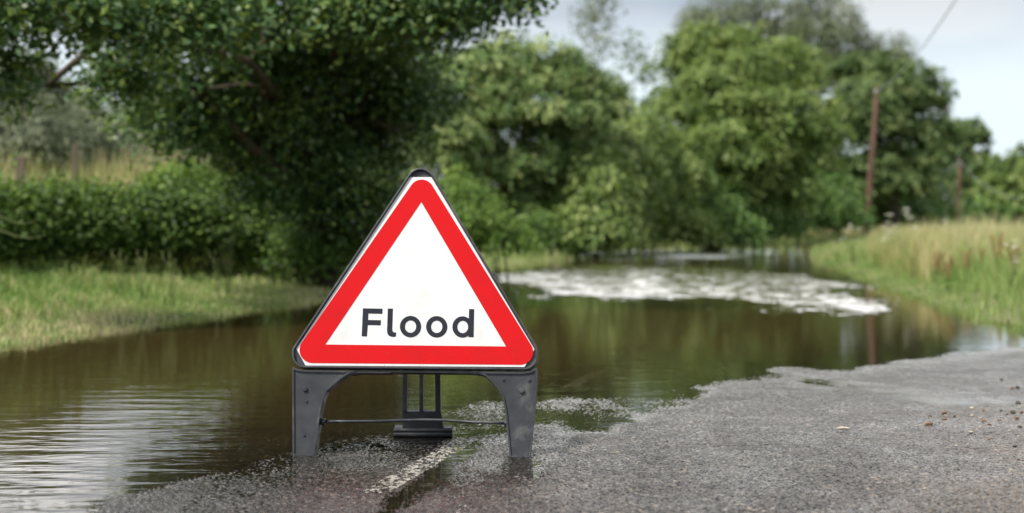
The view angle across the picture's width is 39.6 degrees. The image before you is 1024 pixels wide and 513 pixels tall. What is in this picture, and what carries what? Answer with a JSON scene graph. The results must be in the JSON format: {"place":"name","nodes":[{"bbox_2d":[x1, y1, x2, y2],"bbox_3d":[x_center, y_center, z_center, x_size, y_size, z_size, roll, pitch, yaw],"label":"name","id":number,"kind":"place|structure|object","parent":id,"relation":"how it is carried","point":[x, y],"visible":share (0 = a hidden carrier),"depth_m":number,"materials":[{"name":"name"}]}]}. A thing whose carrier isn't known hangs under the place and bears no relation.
{"place":"outdoors","nodes":[
{"label":"outdoors","id":0,"kind":"place"},
{"bbox_2d":[111,250,125,294],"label":"grass stalk","id":1,"kind":"object","parent":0,"point":[120,265],"depth_m":12.60,"materials":[{"name":"green plant"}]},
{"bbox_2d":[162,251,175,305],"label":"grass stalk","id":2,"kind":"object","parent":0,"point":[170,275],"depth_m":12.59,"materials":[{"name":"green plant"}]},
{"bbox_2d":[208,249,220,294],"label":"grass stalk","id":3,"kind":"object","parent":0,"point":[216,279],"depth_m":13.60,"materials":[{"name":"green plant"}]},
{"bbox_2d":[211,222,234,293],"bbox_3d":[-2.839,0.046,13.972,0.205,0.773,0.114,0,1,7],"label":"grass stalk","id":4,"kind":"object","parent":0,"point":[227,289],"depth_m":13.99,"materials":[{"name":"green plant"}]},
{"bbox_2d":[0,347,1023,512],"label":"road","id":5,"kind":"structure","parent":0,"point":[782,444],"depth_m":4.64,"materials":[{"name":"grey asphalt"}]},
{"bbox_2d":[292,168,537,456],"bbox_3d":[-0.325,0.181,4.878,0.824,0.969,0.480,0,1,0],"label":"flood sign","id":6,"kind":"object","parent":5,"relation":"on","point":[417,289],"visible":0.99,"depth_m":4.77,"materials":[{"name":"grey plastic"}]},
{"bbox_2d":[365,437,477,492],"bbox_3d":[-0.270,0.656,4.540,0.078,0.010,1.095,0,1,13],"label":"road marking","id":7,"kind":"object","parent":5,"relation":"on","point":[392,476],"visible":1,"depth_m":4.52,"materials":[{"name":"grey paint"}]},
{"bbox_2d":[0,245,1023,468],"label":"water","id":8,"kind":"structure","parent":0,"point":[683,318],"depth_m":9.05,"materials":[{"name":"brown liquid"}]},
{"bbox_2d":[0,228,1023,348],"bbox_3d":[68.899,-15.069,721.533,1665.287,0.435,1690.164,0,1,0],"label":"ground","id":9,"kind":"structure","parent":0,"point":[1008,313],"depth_m":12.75,"materials":[{"name":"green plant"}]},
{"bbox_2d":[0,216,35,223],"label":"bramble shoot","id":10,"kind":"object","parent":9,"relation":"on","point":[16,222],"visible":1,"depth_m":12.59,"materials":[{"name":"green plant"}]},
{"bbox_2d":[15,156,25,187],"bbox_3d":[-5.750,-0.323,16.600,0.110,1.696,0.110,1,1,-12],"label":"fence post","id":11,"kind":"object","parent":9,"relation":"on","point":[20,168],"visible":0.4,"depth_m":16.54,"materials":[{"name":"brown wood"}]},
{"bbox_2d":[0,229,44,238],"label":"bramble shoot","id":12,"kind":"object","parent":9,"relation":"on","point":[19,236],"visible":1,"depth_m":12.60,"materials":[{"name":"green plant"}]},
{"bbox_2d":[0,42,111,179],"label":"willow tree","id":13,"kind":"object","parent":9,"relation":"on","point":[58,133],"visible":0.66,"depth_m":34.19,"materials":[{"name":"green plant"}]},
{"bbox_2d":[71,143,78,258],"bbox_3d":[-5.236,-0.413,16.998,0.080,1.880,0.080,1,1,-12],"label":"fence post","id":14,"kind":"object","parent":9,"relation":"on","point":[75,160],"visible":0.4,"depth_m":16.95,"materials":[{"name":"wood"}]},
{"bbox_2d":[48,77,209,183],"bbox_3d":[-10.748,-2.570,39.469,5.799,4.911,5.676,0,1,0],"label":"willow tree","id":15,"kind":"object","parent":9,"relation":"on","point":[108,145],"visible":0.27,"depth_m":37.73,"materials":[{"name":"green plant"}]},
{"bbox_2d":[0,140,279,272],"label":"long grass","id":16,"kind":"structure","parent":9,"relation":"on","point":[113,179],"depth_m":18.21,"materials":[{"name":"plant"}]},
{"bbox_2d":[136,252,145,297],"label":"grass stalk","id":17,"kind":"object","parent":9,"relation":"on","point":[142,290],"depth_m":12.81,"materials":[{"name":"green plant"}]},
{"bbox_2d":[0,154,296,275],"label":"hedge","id":18,"kind":"object","parent":9,"relation":"on","point":[149,217],"visible":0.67,"depth_m":15.79,"materials":[{"name":"green plant"}]},
{"bbox_2d":[145,150,235,274],"bbox_3d":[-3.864,-0.491,17.405,1.205,1.588,1.727,1,1,33],"label":"shrub","id":19,"kind":"object","parent":9,"relation":"on","point":[184,170],"visible":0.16,"depth_m":17.00,"materials":[{"name":"green plant"}]},
{"bbox_2d":[136,77,366,179],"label":"willow tree","id":20,"kind":"object","parent":9,"relation":"on","point":[233,163],"visible":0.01,"depth_m":42.34,"materials":[{"name":"green plant"}]},
{"bbox_2d":[1,66,507,188],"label":"hedge","id":21,"kind":"object","parent":9,"relation":"on","point":[435,170],"depth_m":62.39,"materials":[{"name":"green plant"}]},
{"bbox_2d":[0,0,558,287],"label":"oak tree","id":22,"kind":"object","parent":9,"relation":"on","point":[271,76],"visible":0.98,"depth_m":13.34,"materials":[{"name":"green plant"}]},
{"bbox_2d":[252,206,453,290],"bbox_3d":[-2.000,-0.158,17.470,2.185,1.279,4.247,0,1,21],"label":"shrub","id":23,"kind":"object","parent":9,"relation":"on","point":[300,260],"visible":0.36,"depth_m":15.75,"materials":[{"name":"green plant"}]},
{"bbox_2d":[436,162,543,279],"bbox_3d":[-0.575,-0.384,19.919,1.668,1.876,2.439,-1,1,-31],"label":"shrub","id":24,"kind":"object","parent":9,"relation":"on","point":[489,226],"visible":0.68,"depth_m":19.45,"materials":[{"name":"green plant"}]},
{"bbox_2d":[395,27,655,217],"bbox_3d":[0.226,-2.926,34.559,6.759,6.014,6.394,0,1,0],"label":"elder tree","id":25,"kind":"object","parent":9,"relation":"on","point":[582,107],"visible":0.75,"depth_m":33.52,"materials":[{"name":"green plant"}]},
{"bbox_2d":[499,195,617,258],"bbox_3d":[0.720,-0.600,33.562,3.086,1.879,4.209,1,2,37],"label":"bush","id":26,"kind":"object","parent":9,"relation":"on","point":[541,226],"visible":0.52,"depth_m":32.44,"materials":[{"name":"green plant"}]},
{"bbox_2d":[562,0,627,69],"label":"slender tree","id":27,"kind":"object","parent":9,"relation":"on","point":[591,14],"visible":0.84,"depth_m":61.54,"materials":[{"name":"green plant"}]},
{"bbox_2d":[547,136,653,258],"bbox_3d":[2.006,-1.324,33.751,2.714,3.145,4.008,0,1,0],"label":"bush","id":28,"kind":"object","parent":9,"relation":"on","point":[604,206],"visible":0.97,"depth_m":32.84,"materials":[{"name":"green plant"}]},
{"bbox_2d":[580,101,684,254],"bbox_3d":[3.143,-2.111,38.334,3.014,4.524,6.501,0,1,9],"label":"bush","id":29,"kind":"object","parent":9,"relation":"on","point":[650,130],"visible":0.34,"depth_m":37.91,"materials":[{"name":"green plant"}]},
{"bbox_2d":[613,26,666,107],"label":"slender tree","id":30,"kind":"object","parent":9,"relation":"on","point":[646,70],"visible":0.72,"depth_m":61.70,"materials":[{"name":"green plant"}]},
{"bbox_2d":[479,232,881,260],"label":"bank grass","id":31,"kind":"structure","parent":9,"relation":"on","point":[822,249],"depth_m":34.63,"materials":[{"name":"green plant"}]},
{"bbox_2d":[640,116,731,252],"bbox_3d":[4.383,-1.951,40.540,3.571,4.109,4.783,0,1,0],"label":"bush","id":32,"kind":"object","parent":9,"relation":"on","point":[694,221],"visible":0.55,"depth_m":39.61,"materials":[{"name":"green plant"}]},
{"bbox_2d":[669,162,779,250],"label":"bush","id":33,"kind":"object","parent":9,"relation":"on","point":[728,205],"visible":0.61,"depth_m":41.59,"materials":[{"name":"green plant"}]},
{"bbox_2d":[483,123,979,220],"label":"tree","id":34,"kind":"object","parent":9,"relation":"on","point":[968,198],"visible":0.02,"depth_m":90.64,"materials":[{"name":"green plant"}]},
{"bbox_2d":[635,15,856,248],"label":"ash tree","id":35,"kind":"object","parent":9,"relation":"on","point":[751,106],"visible":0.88,"depth_m":43.35,"materials":[{"name":"green plant"}]},
{"bbox_2d":[724,168,816,249],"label":"bush","id":36,"kind":"object","parent":9,"relation":"on","point":[788,222],"visible":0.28,"depth_m":43.56,"materials":[{"name":"green plant"}]},
{"bbox_2d":[735,155,879,246],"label":"bush","id":37,"kind":"object","parent":9,"relation":"on","point":[842,203],"visible":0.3,"depth_m":51.13,"materials":[{"name":"green plant"}]},
{"bbox_2d":[658,0,961,233],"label":"willow tree","id":38,"kind":"object","parent":9,"relation":"on","point":[829,32],"visible":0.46,"depth_m":83.90,"materials":[{"name":"green plant"}]},
{"bbox_2d":[833,239,843,263],"bbox_3d":[6.183,-0.077,26.979,0.251,0.496,0.180,-1,1,-30],"label":"cow parsley","id":39,"kind":"object","parent":9,"relation":"on","point":[839,251],"visible":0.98,"depth_m":26.99,"materials":[{"name":"green plant"}]},
{"bbox_2d":[843,225,860,264],"bbox_3d":[6.243,-0.200,26.044,0.280,0.772,0.391,1,2,44],"label":"cow parsley","id":40,"kind":"object","parent":9,"relation":"on","point":[851,250],"visible":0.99,"depth_m":26.00,"materials":[{"name":"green plant"}]},
{"bbox_2d":[864,88,878,237],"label":"telegraph pole","id":41,"kind":"object","parent":9,"relation":"on","point":[872,151],"visible":0.84,"depth_m":54.85,"materials":[{"name":"wood"}]},
{"bbox_2d":[877,0,955,89],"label":"overhead wire","id":42,"kind":"object","parent":41,"relation":"attached to","point":[924,44],"visible":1,"depth_m":30.64,"materials":[{"name":"grey metal"}]},
{"bbox_2d":[824,193,949,233],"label":"bush","id":43,"kind":"object","parent":9,"relation":"on","point":[920,212],"visible":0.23,"depth_m":65.36,"materials":[{"name":"green plant"}]},
{"bbox_2d":[813,47,966,227],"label":"ash tree","id":44,"kind":"object","parent":9,"relation":"on","point":[903,168],"visible":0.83,"depth_m":62.12,"materials":[{"name":"green plant"}]},
{"bbox_2d":[882,222,897,250],"bbox_3d":[6.079,-0.179,23.024,0.280,0.772,0.391,0,1,-18],"label":"cow parsley","id":45,"kind":"object","parent":9,"relation":"on","point":[888,236],"visible":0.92,"depth_m":22.96,"materials":[{"name":"beige plant"}]},
{"bbox_2d":[886,208,917,251],"bbox_3d":[5.996,-0.255,21.949,0.502,0.992,0.360,-1,1,-29],"label":"cow parsley","id":46,"kind":"object","parent":9,"relation":"on","point":[901,227],"visible":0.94,"depth_m":21.95,"materials":[{"name":"beige plant"}]},
{"bbox_2d":[865,224,960,282],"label":"tall weeds","id":47,"kind":"object","parent":9,"relation":"on","point":[908,260],"visible":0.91,"depth_m":20.52,"materials":[{"name":"plant"}]},
{"bbox_2d":[803,223,1023,257],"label":"field grass","id":48,"kind":"structure","parent":9,"relation":"on","point":[880,229],"depth_m":53.42,"materials":[{"name":"plant"}]},
{"bbox_2d":[909,242,924,269],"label":"dock plant","id":49,"kind":"object","parent":9,"relation":"on","point":[916,251],"visible":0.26,"depth_m":18.99,"materials":[{"name":"beige plant"}]},
{"bbox_2d":[812,208,1023,333],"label":"verge grass","id":50,"kind":"structure","parent":9,"relation":"on","point":[987,278],"depth_m":17.88,"materials":[{"name":"green plant"}]},
{"bbox_2d":[929,249,942,281],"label":"dock plant","id":51,"kind":"object","parent":9,"relation":"on","point":[937,264],"visible":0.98,"depth_m":17.50,"materials":[{"name":"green plant"}]},
{"bbox_2d":[939,255,954,290],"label":"dock plant","id":52,"kind":"object","parent":9,"relation":"on","point":[944,281],"visible":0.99,"depth_m":15.19,"materials":[{"name":"green plant"}]},
{"bbox_2d":[914,113,998,220],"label":"young tree","id":53,"kind":"object","parent":9,"relation":"on","point":[969,156],"visible":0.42,"depth_m":121.02,"materials":[{"name":"green plant"}]},
{"bbox_2d":[956,160,961,225],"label":"telegraph pole","id":54,"kind":"object","parent":9,"relation":"on","point":[959,179],"visible":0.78,"depth_m":104.81,"materials":[{"name":"wood"}]},
{"bbox_2d":[955,247,972,282],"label":"dock plant","id":55,"kind":"object","parent":9,"relation":"on","point":[965,259],"visible":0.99,"depth_m":16.51,"materials":[{"name":"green plant"}]},
{"bbox_2d":[977,246,986,269],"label":"dock plant","id":56,"kind":"object","parent":9,"relation":"on","point":[983,251],"visible":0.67,"depth_m":18.59,"materials":[{"name":"beige plant"}]},
{"bbox_2d":[943,192,1023,226],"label":"bush","id":57,"kind":"object","parent":9,"relation":"on","point":[979,201],"visible":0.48,"depth_m":108.65,"materials":[{"name":"green plant"}]},
{"bbox_2d":[962,141,1023,220],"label":"tree","id":58,"kind":"object","parent":9,"relation":"on","point":[1005,177],"visible":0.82,"depth_m":110.24,"materials":[{"name":"green plant"}]},
{"bbox_2d":[985,231,1005,274],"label":"dock plant","id":59,"kind":"object","parent":9,"relation":"on","point":[999,244],"visible":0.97,"depth_m":17.02,"materials":[{"name":"beige plant"}]},
{"bbox_2d":[1003,240,1018,292],"bbox_3d":[4.933,0.113,13.984,0.200,0.551,0.279,0,1,-4],"label":"cow parsley","id":60,"kind":"object","parent":9,"relation":"on","point":[1013,261],"visible":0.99,"depth_m":14.02,"materials":[{"name":"beige plant"}]},
{"bbox_2d":[1007,243,1020,286],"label":"dock plant","id":61,"kind":"object","parent":9,"relation":"on","point":[1017,250],"visible":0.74,"depth_m":14.99,"materials":[{"name":"beige plant"}]},
{"bbox_2d":[0,0,1023,222],"label":"sky","id":62,"kind":"structure","parent":0,"point":[981,42],"materials":[{"name":"white"}]}
]}

